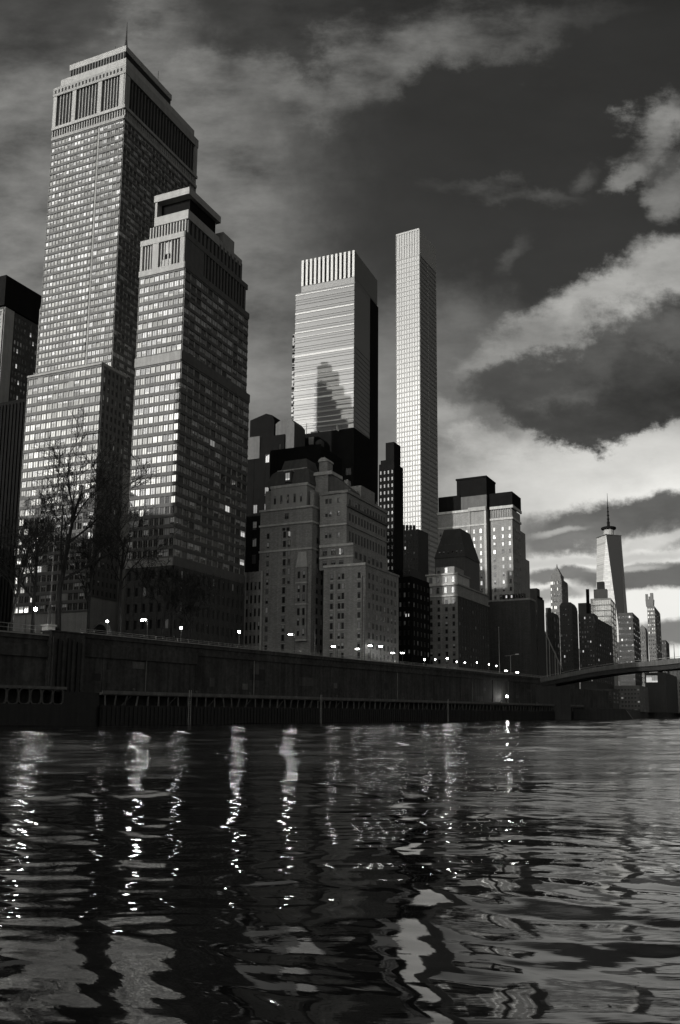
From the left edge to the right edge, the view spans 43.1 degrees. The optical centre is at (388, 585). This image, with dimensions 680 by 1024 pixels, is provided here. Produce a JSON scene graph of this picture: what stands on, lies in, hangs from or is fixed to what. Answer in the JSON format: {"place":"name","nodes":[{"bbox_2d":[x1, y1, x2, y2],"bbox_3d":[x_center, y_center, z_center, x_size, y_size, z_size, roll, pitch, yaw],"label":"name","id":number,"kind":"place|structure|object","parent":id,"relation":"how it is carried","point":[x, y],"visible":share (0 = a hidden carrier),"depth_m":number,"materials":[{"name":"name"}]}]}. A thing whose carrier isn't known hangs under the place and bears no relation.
{"place":"outdoors","nodes":[
{"label":"outdoors","id":0,"kind":"place"},
{"bbox_2d":[12,28,198,635],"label":"stone tower","id":1,"kind":"structure","parent":0,"point":[124,146],"depth_m":259.29,"materials":[{"name":"stone"}]},
{"bbox_2d":[123,187,249,647],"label":"stone tower","id":2,"kind":"structure","parent":0,"point":[190,428],"depth_m":232.95,"materials":[{"name":"stone"}]},
{"bbox_2d":[175,549,179,556],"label":"window","id":3,"kind":"structure","parent":2,"relation":"in","point":[177,552],"depth_m":220.41,"materials":[{"name":"glass"}]},
{"bbox_2d":[175,539,180,545],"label":"window","id":4,"kind":"structure","parent":2,"relation":"in","point":[177,541],"depth_m":221.00,"materials":[{"name":"glass"}]},
{"bbox_2d":[176,528,180,535],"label":"window","id":5,"kind":"structure","parent":2,"relation":"in","point":[178,530],"depth_m":221.32,"materials":[{"name":"glass"}]},
{"bbox_2d":[176,517,180,524],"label":"window","id":6,"kind":"structure","parent":2,"relation":"in","point":[178,520],"depth_m":221.51,"materials":[{"name":"glass"}]},
{"bbox_2d":[176,507,181,514],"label":"window","id":7,"kind":"structure","parent":2,"relation":"in","point":[179,510],"depth_m":222.22,"materials":[{"name":"glass"}]},
{"bbox_2d":[177,496,181,503],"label":"window","id":8,"kind":"structure","parent":2,"relation":"in","point":[179,500],"depth_m":222.46,"materials":[{"name":"glass"}]},
{"bbox_2d":[177,486,182,493],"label":"window","id":9,"kind":"structure","parent":2,"relation":"in","point":[179,489],"depth_m":222.84,"materials":[{"name":"glass"}]},
{"bbox_2d":[178,475,182,482],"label":"window","id":10,"kind":"structure","parent":2,"relation":"in","point":[180,479],"depth_m":223.44,"materials":[{"name":"glass"}]},
{"bbox_2d":[178,465,182,472],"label":"window","id":11,"kind":"structure","parent":2,"relation":"in","point":[180,468],"depth_m":223.60,"materials":[{"name":"glass"}]},
{"bbox_2d":[178,454,183,462],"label":"window","id":12,"kind":"structure","parent":2,"relation":"in","point":[181,458],"depth_m":224.31,"materials":[{"name":"glass"}]},
{"bbox_2d":[179,433,184,441],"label":"window","id":13,"kind":"structure","parent":2,"relation":"in","point":[181,437],"depth_m":224.86,"materials":[{"name":"glass"}]},
{"bbox_2d":[180,403,185,410],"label":"window","id":14,"kind":"structure","parent":2,"relation":"in","point":[183,407],"depth_m":226.46,"materials":[{"name":"glass"}]},
{"bbox_2d":[181,551,186,558],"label":"window","id":15,"kind":"structure","parent":2,"relation":"in","point":[184,554],"depth_m":223.17,"materials":[{"name":"glass"}]},
{"bbox_2d":[182,540,186,547],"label":"window","id":16,"kind":"structure","parent":2,"relation":"in","point":[184,543],"depth_m":223.44,"materials":[{"name":"glass"}]},
{"bbox_2d":[182,530,187,537],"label":"window","id":17,"kind":"structure","parent":2,"relation":"in","point":[184,533],"depth_m":223.71,"materials":[{"name":"glass"}]},
{"bbox_2d":[183,509,187,516],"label":"window","id":18,"kind":"structure","parent":2,"relation":"in","point":[185,512],"depth_m":224.59,"materials":[{"name":"glass"}]},
{"bbox_2d":[183,499,188,505],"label":"window","id":19,"kind":"structure","parent":2,"relation":"in","point":[186,502],"depth_m":225.27,"materials":[{"name":"glass"}]},
{"bbox_2d":[184,488,188,495],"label":"window","id":20,"kind":"structure","parent":2,"relation":"in","point":[186,492],"depth_m":225.58,"materials":[{"name":"glass"}]},
{"bbox_2d":[184,478,188,485],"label":"window","id":21,"kind":"structure","parent":2,"relation":"in","point":[186,481],"depth_m":225.80,"materials":[{"name":"glass"}]},
{"bbox_2d":[185,457,189,465],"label":"window","id":22,"kind":"structure","parent":2,"relation":"in","point":[187,461],"depth_m":226.79,"materials":[{"name":"glass"}]},
{"bbox_2d":[188,553,192,560],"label":"window","id":23,"kind":"structure","parent":2,"relation":"in","point":[190,556],"depth_m":225.60,"materials":[{"name":"glass"}]},
{"bbox_2d":[189,532,193,539],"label":"window","id":24,"kind":"structure","parent":2,"relation":"in","point":[191,535],"depth_m":226.60,"materials":[{"name":"glass"}]},
{"bbox_2d":[190,501,194,508],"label":"window","id":25,"kind":"structure","parent":2,"relation":"in","point":[192,505],"depth_m":227.79,"materials":[{"name":"glass"}]},
{"bbox_2d":[190,491,194,498],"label":"window","id":26,"kind":"structure","parent":2,"relation":"in","point":[192,494],"depth_m":228.01,"materials":[{"name":"glass"}]},
{"bbox_2d":[191,470,195,478],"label":"window","id":27,"kind":"structure","parent":2,"relation":"in","point":[193,474],"depth_m":229.02,"materials":[{"name":"glass"}]},
{"bbox_2d":[195,534,199,541],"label":"window","id":28,"kind":"structure","parent":2,"relation":"in","point":[197,537],"depth_m":229.10,"materials":[{"name":"glass"}]},
{"bbox_2d":[195,524,199,531],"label":"window","id":29,"kind":"structure","parent":2,"relation":"in","point":[197,527],"depth_m":229.30,"materials":[{"name":"glass"}]},
{"bbox_2d":[201,536,205,543],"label":"window","id":30,"kind":"structure","parent":2,"relation":"in","point":[203,539],"depth_m":231.63,"materials":[{"name":"glass"}]},
{"bbox_2d":[245,414,304,571],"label":"black office block","id":31,"kind":"structure","parent":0,"point":[268,433],"depth_m":352.51,"materials":[{"name":"stone"}]},
{"bbox_2d":[252,555,255,563],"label":"window","id":32,"kind":"structure","parent":31,"relation":"in","point":[253,556],"depth_m":348.36,"materials":[{"name":"glass"}]},
{"bbox_2d":[253,521,256,529],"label":"window","id":33,"kind":"structure","parent":31,"relation":"in","point":[254,523],"depth_m":350.41,"materials":[{"name":"glass"}]},
{"bbox_2d":[269,439,341,490],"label":"black flat block","id":34,"kind":"structure","parent":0,"point":[279,457],"depth_m":316.08,"materials":[{"name":"grey metal"}]},
{"bbox_2d":[291,250,377,503],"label":"striped glass tower","id":35,"kind":"structure","parent":0,"point":[335,360],"depth_m":515.89,"materials":[{"name":"grey glass"}]},
{"bbox_2d":[0,717,679,1023],"bbox_3d":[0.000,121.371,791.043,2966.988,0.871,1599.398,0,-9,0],"label":"river","id":36,"kind":"structure","parent":0,"point":[471,872],"depth_m":9.33,"materials":[{"name":"black liquid"}]},
{"bbox_2d":[0,0,679,659],"label":"sky","id":37,"kind":"structure","parent":0,"point":[534,144],"materials":[{"name":"grey"}]},
{"bbox_2d":[364,601,364,659],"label":"utility pole","id":38,"kind":"object","parent":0,"point":[364,630],"visible":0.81,"depth_m":239.72,"materials":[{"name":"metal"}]},
{"bbox_2d":[379,442,402,572],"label":"thin dark tower","id":39,"kind":"structure","parent":0,"point":[390,485],"depth_m":467.21,"materials":[{"name":"paint"}]},
{"bbox_2d":[394,569,429,665],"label":"black infill block","id":40,"kind":"structure","parent":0,"point":[414,613],"depth_m":304.71,"materials":[{"name":"paint"}]},
{"bbox_2d":[403,525,428,581],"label":"dark midrise","id":41,"kind":"structure","parent":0,"point":[415,548],"depth_m":573.55,"materials":[{"name":"paint"}]},
{"bbox_2d":[396,228,437,573],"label":"slender white tower","id":42,"kind":"structure","parent":0,"point":[416,384],"depth_m":808.51,"materials":[{"name":"concrete"}]},
{"bbox_2d":[434,528,479,590],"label":"roof","id":43,"kind":"structure","parent":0,"point":[456,547],"depth_m":393.87,"materials":[{"name":"stone"}]},
{"bbox_2d":[425,566,489,671],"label":"corniced stone house","id":44,"kind":"structure","parent":0,"point":[459,620],"depth_m":336.69,"materials":[{"name":"stone"}]},
{"bbox_2d":[488,593,536,676],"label":"blank dark block","id":45,"kind":"structure","parent":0,"point":[512,617],"depth_m":405.27,"materials":[{"name":"brick"}]},
{"bbox_2d":[530,588,545,677],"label":"dark gable tower","id":46,"kind":"structure","parent":0,"point":[540,633],"depth_m":446.15,"materials":[{"name":"paint"}]},
{"bbox_2d":[570,688,608,707],"bbox_3d":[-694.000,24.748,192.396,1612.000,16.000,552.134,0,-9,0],"label":"city ground","id":47,"kind":"structure","parent":0,"point":[586,698],"depth_m":410.36,"materials":[{"name":"concrete"}]},
{"bbox_2d":[0,398,26,630],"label":"black slab block","id":48,"kind":"structure","parent":47,"relation":"on","point":[12,421],"depth_m":282.95,"materials":[{"name":"paint"}]},
{"bbox_2d":[0,275,41,402],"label":"dark stepped tower","id":49,"kind":"structure","parent":47,"relation":"on","point":[20,304],"depth_m":312.91,"materials":[{"name":"stone"}]},
{"bbox_2d":[243,571,263,649],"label":"annex building","id":50,"kind":"structure","parent":47,"relation":"on","point":[253,608],"depth_m":255.61,"materials":[{"name":"concrete"}]},
{"bbox_2d":[0,630,554,723],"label":"sea wall","id":51,"kind":"structure","parent":47,"relation":"on","point":[82,662],"depth_m":184.09,"materials":[{"name":"concrete"}]},
{"bbox_2d":[0,622,41,632],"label":"railing","id":52,"kind":"object","parent":51,"relation":"on","point":[35,629],"visible":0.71,"depth_m":145.50,"materials":[{"name":"metal"}]},
{"bbox_2d":[80,628,548,676],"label":"railing","id":53,"kind":"object","parent":51,"relation":"on","point":[292,650],"visible":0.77,"depth_m":203.55,"materials":[{"name":"metal"}]},
{"bbox_2d":[259,457,398,662],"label":"brick apartment house","id":54,"kind":"structure","parent":47,"relation":"on","point":[323,551],"depth_m":253.51,"materials":[{"name":"brick"}]},
{"bbox_2d":[285,472,289,480],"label":"window","id":55,"kind":"structure","parent":54,"relation":"in","point":[287,475],"depth_m":258.63,"materials":[{"name":"glass"}]},
{"bbox_2d":[331,548,335,554],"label":"window","id":56,"kind":"structure","parent":54,"relation":"in","point":[333,551],"depth_m":251.89,"materials":[{"name":"glass"}]},
{"bbox_2d":[339,548,343,554],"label":"window","id":57,"kind":"structure","parent":54,"relation":"in","point":[341,550],"depth_m":250.85,"materials":[{"name":"glass"}]},
{"bbox_2d":[305,423,372,491],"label":"black mechanical block","id":58,"kind":"structure","parent":47,"relation":"on","point":[352,448],"depth_m":362.75,"materials":[{"name":"stone"}]},
{"bbox_2d":[346,468,350,474],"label":"window","id":59,"kind":"structure","parent":58,"relation":"in","point":[348,470],"depth_m":358.01,"materials":[{"name":"glass"}]},
{"bbox_2d":[437,475,529,599],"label":"roofed hotel","id":60,"kind":"structure","parent":47,"relation":"on","point":[482,513],"depth_m":487.59,"materials":[{"name":"brick"}]},
{"bbox_2d":[571,709,632,719],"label":"quay","id":61,"kind":"structure","parent":0,"point":[606,714],"depth_m":348.11,"materials":[{"name":"grey concrete"}]},
{"bbox_2d":[571,708,679,717],"bbox_3d":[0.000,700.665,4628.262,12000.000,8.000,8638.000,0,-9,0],"label":"ground","id":62,"kind":"structure","parent":0,"point":[635,713],"depth_m":605.52,"materials":[{"name":"grey concrete"}]},
{"bbox_2d":[545,608,560,663],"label":"distant slab","id":63,"kind":"structure","parent":62,"relation":"on","point":[552,627],"depth_m":584.83,"materials":[{"name":"paint"}]},
{"bbox_2d":[545,632,562,676],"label":"wedge hall","id":64,"kind":"structure","parent":62,"relation":"on","point":[553,666],"depth_m":495.10,"materials":[{"name":"concrete"}]},
{"bbox_2d":[550,566,567,661],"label":"pointed tower","id":65,"kind":"structure","parent":62,"relation":"on","point":[559,589],"depth_m":1114.51,"materials":[{"name":"paint"}]},
{"bbox_2d":[560,602,579,688],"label":"dark tower block","id":66,"kind":"structure","parent":62,"relation":"on","point":[569,639],"depth_m":623.84,"materials":[{"name":"paint"}]},
{"bbox_2d":[578,589,597,688],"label":"chimney block","id":67,"kind":"structure","parent":62,"relation":"on","point":[586,637],"depth_m":658.54,"materials":[{"name":"paint"}]},
{"bbox_2d":[593,617,614,688],"bbox_3d":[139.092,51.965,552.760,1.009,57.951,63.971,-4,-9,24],"label":"long receding block","id":68,"kind":"structure","parent":62,"relation":"on","point":[603,641],"depth_m":548.81,"materials":[{"name":"brick"}]},
{"bbox_2d":[588,689,619,708],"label":"dark quay shed","id":69,"kind":"structure","parent":62,"relation":"on","point":[614,701],"depth_m":469.44,"materials":[{"name":"paint"}]},
{"bbox_2d":[590,582,618,685],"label":"pale glass slab","id":70,"kind":"structure","parent":62,"relation":"on","point":[603,607],"depth_m":1013.93,"materials":[{"name":"grey glass"}]},
{"bbox_2d":[596,497,626,641],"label":"tapered glass tower","id":71,"kind":"structure","parent":62,"relation":"on","point":[610,569],"depth_m":1534.58,"materials":[{"name":"grey"}]},
{"bbox_2d":[617,642,620,685],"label":"distant terrace","id":72,"kind":"structure","parent":62,"relation":"on","point":[619,681],"depth_m":1326.75,"materials":[{"name":"paint"}]},
{"bbox_2d":[618,612,641,685],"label":"dark wide block","id":73,"kind":"structure","parent":62,"relation":"on","point":[629,638],"depth_m":864.98,"materials":[{"name":"paint"}]},
{"bbox_2d":[614,685,648,711],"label":"quay warehouse","id":74,"kind":"structure","parent":62,"relation":"on","point":[633,697],"depth_m":558.68,"materials":[{"name":"paint"}]},
{"bbox_2d":[640,625,649,686],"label":"rounded slab","id":75,"kind":"structure","parent":62,"relation":"on","point":[644,644],"depth_m":1202.75,"materials":[{"name":"paint"}]},
{"bbox_2d":[645,593,662,672],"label":"flared tower","id":76,"kind":"structure","parent":62,"relation":"on","point":[654,634],"depth_m":1007.73,"materials":[{"name":"paint"}]},
{"bbox_2d":[645,672,678,712],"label":"lit quay house","id":77,"kind":"structure","parent":62,"relation":"on","point":[662,691],"depth_m":639.69,"materials":[{"name":"paint"}]},
{"bbox_2d":[646,675,651,681],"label":"window","id":78,"kind":"structure","parent":77,"relation":"in","point":[648,677],"depth_m":641.75,"materials":[{"name":"glass"}]},
{"bbox_2d":[652,675,657,681],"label":"window","id":79,"kind":"structure","parent":77,"relation":"in","point":[654,677],"depth_m":639.95,"materials":[{"name":"glass"}]},
{"bbox_2d":[662,640,669,673],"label":"dark tower","id":80,"kind":"structure","parent":62,"relation":"on","point":[665,651],"depth_m":1201.46,"materials":[{"name":"paint"}]},
{"bbox_2d":[670,652,679,678],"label":"building","id":81,"kind":"structure","parent":62,"relation":"on","point":[676,674],"depth_m":1005.63,"materials":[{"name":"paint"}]},
{"bbox_2d":[677,679,679,712],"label":"gridded quay block","id":82,"kind":"structure","parent":62,"relation":"on","point":[678,684],"depth_m":763.26,"materials":[{"name":"paint"}]},
{"label":"open water","id":83,"kind":"structure","parent":0,"visible":0},
{"bbox_2d":[0,685,98,725],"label":"arched landing","id":84,"kind":"object","parent":83,"relation":"on","point":[76,709],"visible":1,"depth_m":141.43,"materials":[{"name":"grey concrete"}]},
{"bbox_2d":[99,688,583,725],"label":"timber pier","id":85,"kind":"structure","parent":83,"relation":"on","point":[124,714],"depth_m":193.87,"materials":[{"name":"wood"}]},
{"bbox_2d":[535,656,679,719],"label":"footbridge","id":86,"kind":"object","parent":83,"relation":"in","point":[558,694],"visible":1,"depth_m":305.63,"materials":[{"name":"concrete"}]},
{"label":"promenade","id":87,"kind":"structure","parent":0,"visible":0},
{"bbox_2d":[0,501,72,630],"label":"bare tree","id":88,"kind":"object","parent":87,"relation":"on","point":[26,558],"visible":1,"depth_m":151.59,"materials":[{"name":"black plant"}]},
{"bbox_2d":[0,484,80,632],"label":"bare tree","id":89,"kind":"object","parent":87,"relation":"on","point":[33,597],"visible":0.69,"depth_m":157.98,"materials":[{"name":"black plant"}]},
{"bbox_2d":[41,604,56,630],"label":"monument","id":90,"kind":"object","parent":87,"relation":"on","point":[48,625],"visible":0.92,"depth_m":155.78,"materials":[{"name":"stone"}]},
{"bbox_2d":[46,517,112,632],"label":"bare tree","id":91,"kind":"object","parent":87,"relation":"on","point":[91,570],"visible":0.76,"depth_m":168.38,"materials":[{"name":"black plant"}]},
{"bbox_2d":[15,404,165,630],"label":"bare tree","id":92,"kind":"object","parent":87,"relation":"on","point":[71,521],"visible":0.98,"depth_m":160.40,"materials":[{"name":"black plant"}]},
{"bbox_2d":[91,622,111,634],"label":"archway","id":93,"kind":"object","parent":87,"relation":"on","point":[102,626],"visible":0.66,"depth_m":167.11,"materials":[{"name":"brick"}]},
{"bbox_2d":[95,625,106,633],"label":"door","id":94,"kind":"structure","parent":93,"relation":"in","point":[100,627],"depth_m":167.27,"materials":[{"name":"black"}]},
{"bbox_2d":[56,484,190,635],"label":"bare tree","id":95,"kind":"object","parent":87,"relation":"on","point":[122,567],"visible":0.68,"depth_m":173.09,"materials":[{"name":"black plant"}]},
{"bbox_2d":[127,548,200,639],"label":"bare tree","id":96,"kind":"object","parent":87,"relation":"on","point":[166,585],"visible":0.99,"depth_m":186.71,"materials":[{"name":"black plant"}]},
{"bbox_2d":[163,570,221,642],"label":"bare tree","id":97,"kind":"object","parent":87,"relation":"on","point":[187,608],"visible":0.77,"depth_m":192.32,"materials":[{"name":"black plant"}]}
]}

